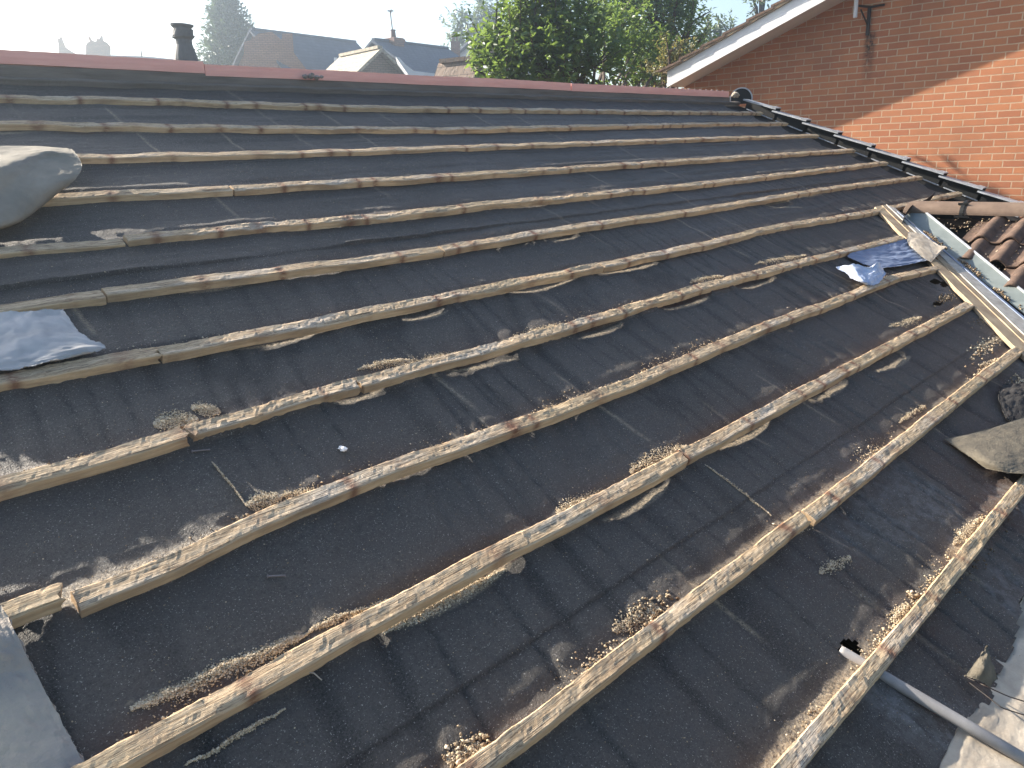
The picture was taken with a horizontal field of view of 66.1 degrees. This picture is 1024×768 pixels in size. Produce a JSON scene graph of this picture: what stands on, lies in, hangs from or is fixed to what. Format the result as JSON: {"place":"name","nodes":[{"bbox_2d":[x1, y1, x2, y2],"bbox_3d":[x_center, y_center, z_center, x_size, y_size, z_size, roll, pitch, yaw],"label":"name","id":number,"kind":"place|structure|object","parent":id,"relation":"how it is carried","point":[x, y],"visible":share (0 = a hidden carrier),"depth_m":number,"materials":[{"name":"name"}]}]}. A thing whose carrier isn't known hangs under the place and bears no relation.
{"place":"outdoors","nodes":[
{"label":"outdoors","id":0,"kind":"place"},
{"bbox_2d":[0,0,779,88],"label":"sky","id":1,"kind":"structure","parent":0,"point":[128,26],"materials":[{"name":"white"}]},
{"bbox_2d":[396,57,434,75],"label":"rendered parapet","id":2,"kind":"structure","parent":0,"point":[404,68],"depth_m":25.02,"materials":[{"name":"white paint"}]},
{"bbox_2d":[460,41,571,81],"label":"terraced house","id":3,"kind":"structure","parent":0,"point":[463,50],"depth_m":48.07,"materials":[{"name":"stone"}]},
{"label":"ground","id":4,"kind":"structure","parent":0,"visible":0},
{"bbox_2d":[84,54,173,59],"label":"terrace","id":5,"kind":"structure","parent":4,"relation":"on","point":[138,57],"depth_m":50.99,"materials":[{"name":"stone"}]},
{"bbox_2d":[57,37,75,53],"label":"chimney stack","id":6,"kind":"object","parent":5,"relation":"on","point":[62,47],"visible":0.84,"depth_m":47.18,"materials":[{"name":"grey brick"}]},
{"bbox_2d":[86,35,110,55],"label":"chimney stack","id":7,"kind":"object","parent":5,"relation":"on","point":[100,46],"visible":0.91,"depth_m":47.96,"materials":[{"name":"grey brick"}]},
{"bbox_2d":[170,23,198,60],"bbox_3d":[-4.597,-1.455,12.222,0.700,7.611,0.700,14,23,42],"label":"flue terminal","id":8,"kind":"object","parent":4,"relation":"on","point":[183,36],"visible":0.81,"depth_m":11.14,"materials":[{"name":"black ceramic"}]},
{"bbox_2d":[194,0,254,64],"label":"conifer tree","id":9,"kind":"object","parent":4,"relation":"on","point":[227,31],"visible":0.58,"depth_m":38.57,"materials":[{"name":"green plant"}]},
{"bbox_2d":[246,14,255,27],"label":"conifer tree","id":10,"kind":"object","parent":4,"relation":"on","point":[249,18],"visible":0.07,"depth_m":43.78,"materials":[{"name":"green plant"}]},
{"bbox_2d":[232,27,361,69],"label":"terraced house","id":11,"kind":"structure","parent":4,"relation":"on","point":[313,52],"depth_m":38.17,"materials":[{"name":"tile"}]},
{"bbox_2d":[244,32,305,68],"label":"brick gable","id":12,"kind":"structure","parent":11,"relation":"on","point":[268,49],"depth_m":35.54,"materials":[{"name":"brick"}]},
{"bbox_2d":[326,45,402,73],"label":"gabled outhouse","id":13,"kind":"structure","parent":4,"relation":"on","point":[377,59],"depth_m":27.62,"materials":[{"name":"paint"}]},
{"bbox_2d":[365,29,459,72],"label":"terraced house","id":14,"kind":"structure","parent":4,"relation":"on","point":[419,57],"depth_m":37.03,"materials":[{"name":"tile"}]},
{"bbox_2d":[387,9,393,28],"bbox_3d":[-5.684,-16.953,37.110,0.282,1.386,0.090,-2,16,2],"label":"aerial pole","id":15,"kind":"object","parent":14,"relation":"on","point":[391,11],"visible":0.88,"depth_m":36.97,"materials":[{"name":"grey metal"}]},
{"bbox_2d":[434,55,485,77],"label":"outhouse","id":16,"kind":"structure","parent":4,"relation":"on","point":[452,67],"depth_m":19.97,"materials":[{"name":"brown tile"}]},
{"bbox_2d":[451,37,459,55],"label":"chimney stack","id":17,"kind":"object","parent":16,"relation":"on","point":[455,47],"visible":0.71,"depth_m":45.87,"materials":[{"name":"brick"}]},
{"bbox_2d":[438,0,513,48],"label":"distant tree","id":18,"kind":"object","parent":4,"relation":"on","point":[475,20],"visible":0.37,"depth_m":54.33,"materials":[{"name":"green plant"}]},
{"bbox_2d":[0,64,1023,767],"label":"stripped house","id":19,"kind":"structure","parent":4,"relation":"on","point":[778,614],"depth_m":2.15,"materials":[{"name":"fabric"}]},
{"bbox_2d":[0,583,65,628],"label":"roofing batten","id":20,"kind":"object","parent":19,"relation":"on","point":[21,610],"visible":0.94,"depth_m":1.37,"materials":[{"name":"brown wood"}]},
{"bbox_2d":[0,605,83,767],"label":"felt strip","id":21,"kind":"object","parent":19,"relation":"on","point":[34,733],"visible":1,"depth_m":1.22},
{"bbox_2d":[0,290,105,311],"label":"roofing batten","id":22,"kind":"object","parent":19,"relation":"on","point":[84,299],"visible":0.86,"depth_m":2.19,"materials":[{"name":"brown wood"}]},
{"bbox_2d":[0,238,124,258],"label":"roofing batten","id":23,"kind":"object","parent":19,"relation":"on","point":[31,249],"visible":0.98,"depth_m":2.44,"materials":[{"name":"brown wood"}]},
{"bbox_2d":[0,347,161,391],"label":"roofing batten","id":24,"kind":"object","parent":19,"relation":"on","point":[74,369],"visible":1,"depth_m":1.95,"materials":[{"name":"brown wood"}]},
{"bbox_2d":[0,308,105,370],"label":"crumpled sheet","id":25,"kind":"object","parent":24,"relation":"on","point":[32,338],"visible":1,"depth_m":2.00,"materials":[{"name":"grey plastic"}]},
{"bbox_2d":[0,426,189,501],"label":"roofing batten","id":26,"kind":"object","parent":19,"relation":"on","point":[16,484],"visible":1,"depth_m":1.69,"materials":[{"name":"brown wood"}]},
{"bbox_2d":[0,50,204,72],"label":"ridge board","id":27,"kind":"object","parent":19,"relation":"on","point":[28,58],"visible":1,"depth_m":3.84,"materials":[{"name":"red wood"}]},
{"bbox_2d":[42,185,232,206],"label":"roofing batten","id":28,"kind":"object","parent":19,"relation":"on","point":[74,198],"visible":0.77,"depth_m":2.88,"materials":[{"name":"brown wood"}]},
{"bbox_2d":[0,145,81,229],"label":"felt roll","id":29,"kind":"object","parent":28,"relation":"on","point":[33,179],"visible":1,"depth_m":2.62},
{"bbox_2d":[192,449,209,452],"bbox_3d":[-0.726,0.154,1.836,0.040,0.011,0.008,-11,19,-29],"label":"nail","id":30,"kind":"object","parent":19,"relation":"on","point":[200,450],"visible":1,"depth_m":1.83,"materials":[{"name":"grey metal"}]},
{"bbox_2d":[101,246,443,302],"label":"roofing batten","id":31,"kind":"object","parent":19,"relation":"on","point":[167,287],"visible":1,"depth_m":2.58,"materials":[{"name":"brown wood"}]},
{"bbox_2d":[184,378,360,441],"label":"roofing batten","id":32,"kind":"object","parent":19,"relation":"on","point":[331,392],"visible":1,"depth_m":2.00,"materials":[{"name":"brown wood"}]},
{"bbox_2d":[267,574,285,577],"bbox_3d":[-0.473,0.385,1.581,0.036,0.013,0.008,-9,18,-21],"label":"nail","id":33,"kind":"object","parent":19,"relation":"on","point":[274,575],"visible":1,"depth_m":1.58,"materials":[{"name":"grey metal"}]},
{"bbox_2d":[338,446,347,451],"bbox_3d":[-0.424,0.163,1.970,0.025,0.015,0.020,0,17,8],"label":"white chip","id":34,"kind":"object","parent":19,"relation":"on","point":[342,448],"visible":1,"depth_m":1.97,"materials":[{"name":"paint"}]},
{"bbox_2d":[0,76,740,104],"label":"ridge underboard","id":35,"kind":"object","parent":19,"relation":"on","point":[8,80],"visible":1,"depth_m":4.60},
{"bbox_2d":[730,87,752,103],"bbox_3d":[2.381,-2.992,8.175,0.230,0.167,0.100,2,17,13],"label":"ridge end cap","id":36,"kind":"object","parent":35,"relation":"attached to","point":[744,93],"visible":0.74,"depth_m":8.14,"materials":[{"name":"grey plastic"}]},
{"bbox_2d":[71,452,687,767],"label":"roofing batten","id":37,"kind":"object","parent":19,"relation":"on","point":[144,747],"visible":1,"depth_m":1.49,"materials":[{"name":"brown wood"}]},
{"bbox_2d":[155,262,603,363],"bbox_3d":[-0.282,-0.286,2.731,0.060,0.047,1.877,14,23,43],"label":"roofing batten","id":38,"kind":"object","parent":19,"relation":"on","point":[233,341],"visible":1,"depth_m":2.50,"materials":[{"name":"brown wood"}]},
{"bbox_2d":[0,95,762,115],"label":"roofing batten","id":39,"kind":"object","parent":19,"relation":"on","point":[63,100],"visible":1,"depth_m":4.40,"materials":[{"name":"brown wood"}]},
{"bbox_2d":[204,64,570,90],"bbox_3d":[-0.603,-2.035,5.268,0.047,0.063,3.040,14,23,42],"label":"ridge board","id":40,"kind":"object","parent":19,"relation":"on","point":[255,72],"visible":1,"depth_m":4.97,"materials":[{"name":"red wood"}]},
{"bbox_2d":[302,73,323,79],"bbox_3d":[-1.173,-1.813,4.637,0.043,0.043,0.142,14,23,42],"label":"mortar lump","id":41,"kind":"object","parent":40,"relation":"attached to","point":[311,76],"visible":1,"depth_m":4.62,"materials":[{"name":"grey concrete"}]},
{"bbox_2d":[0,120,787,133],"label":"roofing batten","id":42,"kind":"object","parent":19,"relation":"on","point":[14,125],"visible":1,"depth_m":4.02,"materials":[{"name":"brown wood"}]},
{"bbox_2d":[77,134,818,163],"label":"roofing batten","id":43,"kind":"object","parent":19,"relation":"on","point":[146,157],"visible":0.94,"depth_m":3.94,"materials":[{"name":"brown wood"}]},
{"bbox_2d":[123,161,888,246],"bbox_3d":[1.093,-1.238,4.882,0.091,0.065,6.770,13,22,42],"label":"roofing batten","id":44,"kind":"object","parent":19,"relation":"on","point":[148,238],"visible":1,"depth_m":3.42,"materials":[{"name":"brown wood"}]},
{"bbox_2d":[70,264,942,617],"bbox_3d":[0.868,-0.161,3.051,0.100,0.062,4.787,14,23,42],"label":"roofing batten","id":45,"kind":"object","parent":19,"relation":"on","point":[98,596],"visible":0.98,"depth_m":1.91,"materials":[{"name":"brown wood"}]},
{"bbox_2d":[836,262,885,285],"bbox_3d":[1.894,-0.579,4.101,0.206,0.094,0.385,31,36,61],"label":"crumpled cloth","id":46,"kind":"object","parent":45,"relation":"on","point":[874,274],"visible":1,"depth_m":4.08,"materials":[{"name":"fabric"}]},
{"bbox_2d":[0,123,1023,767],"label":"debris","id":47,"kind":"object","parent":19,"relation":"on","point":[268,499],"visible":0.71,"depth_m":1.74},
{"bbox_2d":[229,148,855,195],"bbox_3d":[1.042,-1.477,5.250,0.065,0.052,6.208,13,23,42],"label":"roofing batten","id":48,"kind":"object","parent":19,"relation":"on","point":[269,188],"visible":1,"depth_m":4.04,"materials":[{"name":"brown wood"}]},
{"bbox_2d":[353,256,816,393],"bbox_3d":[0.579,-0.329,3.189,0.076,0.052,2.925,14,23,42],"label":"roofing batten","id":49,"kind":"object","parent":19,"relation":"on","point":[376,381],"visible":0.99,"depth_m":2.72,"materials":[{"name":"brown wood"}]},
{"bbox_2d":[456,511,810,767],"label":"roofing batten","id":50,"kind":"object","parent":19,"relation":"on","point":[527,732],"visible":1,"depth_m":1.59,"materials":[{"name":"brown wood"}]},
{"bbox_2d":[571,83,728,96],"bbox_3d":[1.323,-2.663,7.156,0.047,0.062,2.480,14,23,42],"label":"ridge board","id":51,"kind":"object","parent":19,"relation":"on","point":[627,89],"visible":0.98,"depth_m":6.99,"materials":[{"name":"red wood"}]},
{"bbox_2d":[438,176,922,256],"bbox_3d":[1.666,-1.189,5.074,0.085,0.066,5.672,13,22,42],"label":"roofing batten","id":52,"kind":"object","parent":19,"relation":"on","point":[493,242],"visible":1,"depth_m":4.00,"materials":[{"name":"brown wood"}]},
{"bbox_2d":[441,230,1023,767],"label":"rot crumbs","id":53,"kind":"object","parent":19,"relation":"on","point":[911,594],"visible":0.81,"depth_m":1.78,"materials":[{"name":"beige wood"}]},
{"bbox_2d":[731,92,739,97],"bbox_3d":[2.277,-2.948,8.017,0.111,0.062,0.078,-9,18,-21],"label":"bedding mortar","id":54,"kind":"object","parent":19,"relation":"on","point":[735,95],"visible":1,"depth_m":7.99,"materials":[{"name":"beige concrete"}]},
{"bbox_2d":[743,99,780,119],"bbox_3d":[2.503,-2.779,7.970,0.408,0.226,0.148,14,23,42],"label":"verge cap","id":55,"kind":"object","parent":19,"relation":"on","point":[763,108],"visible":0.93,"depth_m":7.98,"materials":[{"name":"black plastic"}]},
{"bbox_2d":[598,191,962,272],"bbox_3d":[2.122,-1.078,5.098,0.096,0.059,5.035,14,23,42],"label":"roofing batten","id":56,"kind":"object","parent":19,"relation":"on","point":[633,260],"visible":0.92,"depth_m":4.18,"materials":[{"name":"brown wood"}]},
{"bbox_2d":[772,110,811,131],"bbox_3d":[2.738,-2.601,7.790,0.408,0.226,0.148,14,23,42],"label":"verge cap","id":57,"kind":"object","parent":19,"relation":"on","point":[793,121],"visible":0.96,"depth_m":7.80,"materials":[{"name":"black plastic"}]},
{"bbox_2d":[802,122,842,144],"bbox_3d":[2.973,-2.424,7.610,0.408,0.226,0.148,14,23,42],"label":"verge cap","id":58,"kind":"object","parent":19,"relation":"on","point":[825,134],"visible":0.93,"depth_m":7.62,"materials":[{"name":"black plastic"}]},
{"bbox_2d":[677,302,973,465],"bbox_3d":[1.450,-0.100,3.215,0.058,0.048,2.762,14,23,42],"label":"roofing batten","id":59,"kind":"object","parent":19,"relation":"on","point":[720,438],"visible":1,"depth_m":2.81,"materials":[{"name":"brown wood"}]},
{"bbox_2d":[834,134,876,157],"bbox_3d":[3.207,-2.246,7.430,0.408,0.226,0.148,14,23,42],"label":"verge cap","id":60,"kind":"object","parent":19,"relation":"on","point":[858,146],"visible":0.96,"depth_m":7.44,"materials":[{"name":"black plastic"}]},
{"bbox_2d":[812,236,905,262],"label":"roofing batten","id":61,"kind":"object","parent":19,"relation":"on","point":[833,255],"visible":0.94,"depth_m":4.46,"materials":[{"name":"brown wood"}]},
{"bbox_2d":[847,239,926,267],"bbox_3d":[2.282,-0.765,4.645,0.262,0.098,0.978,14,23,42],"label":"lead sheet","id":62,"kind":"object","parent":19,"relation":"on","point":[899,253],"visible":0.86,"depth_m":4.58,"materials":[{"name":"blue metal"}]},
{"bbox_2d":[867,147,911,170],"bbox_3d":[3.442,-2.068,7.250,0.408,0.226,0.148,14,23,42],"label":"verge cap","id":63,"kind":"object","parent":19,"relation":"on","point":[893,160],"visible":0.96,"depth_m":7.26,"materials":[{"name":"black plastic"}]},
{"bbox_2d":[771,474,1023,767],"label":"roofing batten","id":64,"kind":"object","parent":19,"relation":"on","point":[804,747],"visible":1,"depth_m":1.80,"materials":[{"name":"brown wood"}]},
{"bbox_2d":[801,346,1023,526],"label":"roofing batten","id":65,"kind":"object","parent":19,"relation":"on","point":[824,505],"visible":1,"depth_m":2.63,"materials":[{"name":"brown wood"}]},
{"bbox_2d":[901,161,947,185],"bbox_3d":[3.676,-1.891,7.070,0.408,0.226,0.148,14,23,42],"label":"verge cap","id":66,"kind":"object","parent":19,"relation":"on","point":[929,174],"visible":0.96,"depth_m":7.08,"materials":[{"name":"black plastic"}]},
{"bbox_2d":[839,646,1023,765],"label":"plastic pipe","id":67,"kind":"object","parent":19,"relation":"attached to","point":[1009,750],"visible":0.97,"depth_m":1.67,"materials":[{"name":"grey plastic"}]},
{"bbox_2d":[874,204,1023,360],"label":"valley board","id":68,"kind":"object","parent":19,"relation":"on","point":[1003,321],"visible":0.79,"depth_m":4.32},
{"bbox_2d":[907,232,945,261],"bbox_3d":[2.548,-0.848,4.832,0.218,0.116,0.598,6,18,24],"label":"lead flap","id":69,"kind":"object","parent":68,"relation":"attached to","point":[926,248],"visible":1,"depth_m":4.84,"materials":[{"name":"grey metal"}]},
{"bbox_2d":[897,191,1023,318],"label":"valley trough","id":70,"kind":"object","parent":19,"relation":"on","point":[949,239],"visible":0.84,"depth_m":4.80,"materials":[{"name":"grey plastic"}]},
{"bbox_2d":[903,201,962,214],"bbox_3d":[3.008,-1.252,5.570,0.374,0.081,0.230,14,23,42],"label":"ridge tile","id":71,"kind":"object","parent":70,"relation":"in","point":[943,207],"visible":0.88,"depth_m":5.50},
{"bbox_2d":[936,218,1020,269],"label":"tile dirt","id":72,"kind":"structure","parent":70,"relation":"on","point":[976,232],"depth_m":5.25,"materials":[{"name":"brown soil"}]},
{"bbox_2d":[960,237,1020,266],"bbox_3d":[2.967,-0.841,4.936,0.335,0.159,0.407,13,23,42],"label":"roof tile","id":73,"kind":"object","parent":70,"relation":"on","point":[1004,253],"visible":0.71,"depth_m":4.89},
{"bbox_2d":[961,216,1023,244],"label":"roof tile","id":74,"kind":"object","parent":73,"relation":"on","point":[990,230],"visible":1,"depth_m":5.09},
{"bbox_2d":[989,263,1023,289],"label":"roof tile","id":75,"kind":"object","parent":70,"relation":"on","point":[1015,276],"visible":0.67,"depth_m":4.53,"materials":[{"name":"brown ceramic"}]},
{"bbox_2d":[1006,246,1023,267],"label":"roof tile","id":76,"kind":"object","parent":75,"relation":"on","point":[1016,258],"visible":1,"depth_m":4.75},
{"bbox_3d":[3.409,-0.950,4.889,0.335,0.159,0.407,14,23,42],"label":"roof tile","id":77,"kind":"object","parent":76,"relation":"on","visible":0},
{"bbox_2d":[963,202,1023,216],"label":"ridge tile","id":78,"kind":"object","parent":77,"relation":"on","point":[996,208],"visible":0.99,"depth_m":5.25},
{"bbox_2d":[954,200,971,218],"bbox_3d":[3.145,-1.209,5.428,0.090,0.112,0.271,14,23,42],"label":"ridge clip","id":79,"kind":"object","parent":78,"relation":"attached to","point":[964,203],"visible":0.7,"depth_m":5.37,"materials":[{"name":"black plastic"}]},
{"bbox_2d":[938,175,986,200],"bbox_3d":[3.911,-1.713,6.890,0.408,0.226,0.148,14,23,42],"label":"verge cap","id":80,"kind":"object","parent":19,"relation":"on","point":[967,189],"visible":0.89,"depth_m":6.90,"materials":[{"name":"black plastic"}]},
{"bbox_2d":[964,645,997,687],"bbox_3d":[1.064,0.645,1.777,0.070,0.083,0.039,-10,18,-25],"label":"torn flap","id":81,"kind":"object","parent":19,"relation":"on","point":[982,669],"visible":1,"depth_m":1.77,"materials":[{"name":"fabric"}]},
{"bbox_2d":[940,596,1023,767],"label":"eaves sheet","id":82,"kind":"object","parent":19,"relation":"on","point":[965,749],"visible":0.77,"depth_m":1.71,"materials":[{"name":"grey plastic"}]},
{"bbox_2d":[966,677,1023,701],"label":"wire","id":83,"kind":"object","parent":82,"relation":"on","point":[994,689],"visible":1,"depth_m":1.75,"materials":[{"name":"black metal"}]},
{"bbox_2d":[969,683,1023,714],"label":"wire","id":84,"kind":"object","parent":82,"relation":"on","point":[995,702],"visible":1,"depth_m":1.73,"materials":[{"name":"black metal"}]},
{"bbox_2d":[944,417,1023,473],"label":"torn flap","id":85,"kind":"object","parent":19,"relation":"on","point":[999,448],"visible":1,"depth_m":2.75,"materials":[{"name":"fabric"}]},
{"bbox_2d":[977,190,1023,216],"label":"verge cap","id":86,"kind":"object","parent":19,"relation":"on","point":[988,197],"visible":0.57,"depth_m":6.75,"materials":[{"name":"black plastic"}]},
{"bbox_2d":[998,382,1023,420],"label":"crumpled felt clump","id":87,"kind":"object","parent":19,"relation":"on","point":[1011,398],"visible":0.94,"depth_m":3.17,"materials":[{"name":"fabric"}]},
{"bbox_2d":[452,0,688,87],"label":"leafy tree","id":88,"kind":"object","parent":4,"relation":"on","point":[533,34],"visible":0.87,"depth_m":9.98,"materials":[{"name":"green plant"}]},
{"bbox_2d":[591,0,719,87],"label":"birch tree","id":89,"kind":"object","parent":4,"relation":"on","point":[680,12],"visible":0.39,"depth_m":15.07,"materials":[{"name":"green plant"}]},
{"bbox_2d":[637,30,698,87],"bbox_3d":[2.529,-1.767,12.843,1.060,7.354,0.951,14,23,42],"label":"rust tipped bush","id":90,"kind":"object","parent":4,"relation":"on","point":[678,54],"visible":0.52,"depth_m":11.84,"materials":[{"name":"green plant"}]},
{"bbox_2d":[689,7,737,51],"bbox_3d":[9.107,-11.316,36.935,2.749,11.551,2.126,3,17,17],"label":"distant tree","id":91,"kind":"object","parent":4,"relation":"on","point":[718,28],"visible":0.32,"depth_m":35.30,"materials":[{"name":"green plant"}]},
{"bbox_2d":[742,0,770,16],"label":"distant tree","id":92,"kind":"object","parent":4,"relation":"on","point":[761,6],"visible":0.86,"depth_m":25.98,"materials":[{"name":"green plant"}]},
{"bbox_2d":[658,0,1023,217],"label":"brick house","id":93,"kind":"structure","parent":4,"relation":"on","point":[937,84],"depth_m":9.24,"materials":[{"name":"orange brick"}]},
{"bbox_2d":[858,3,884,35],"bbox_3d":[4.212,-4.291,9.263,0.288,0.331,0.126,2,17,14],"label":"mast bracket","id":94,"kind":"object","parent":93,"relation":"attached to","point":[867,21],"visible":1,"depth_m":9.27,"materials":[{"name":"black metal"}]},
{"bbox_2d":[853,0,857,17],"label":"aerial mast","id":95,"kind":"object","parent":94,"relation":"attached to","point":[855,11],"visible":1,"depth_m":9.22,"materials":[{"name":"silver metal"}]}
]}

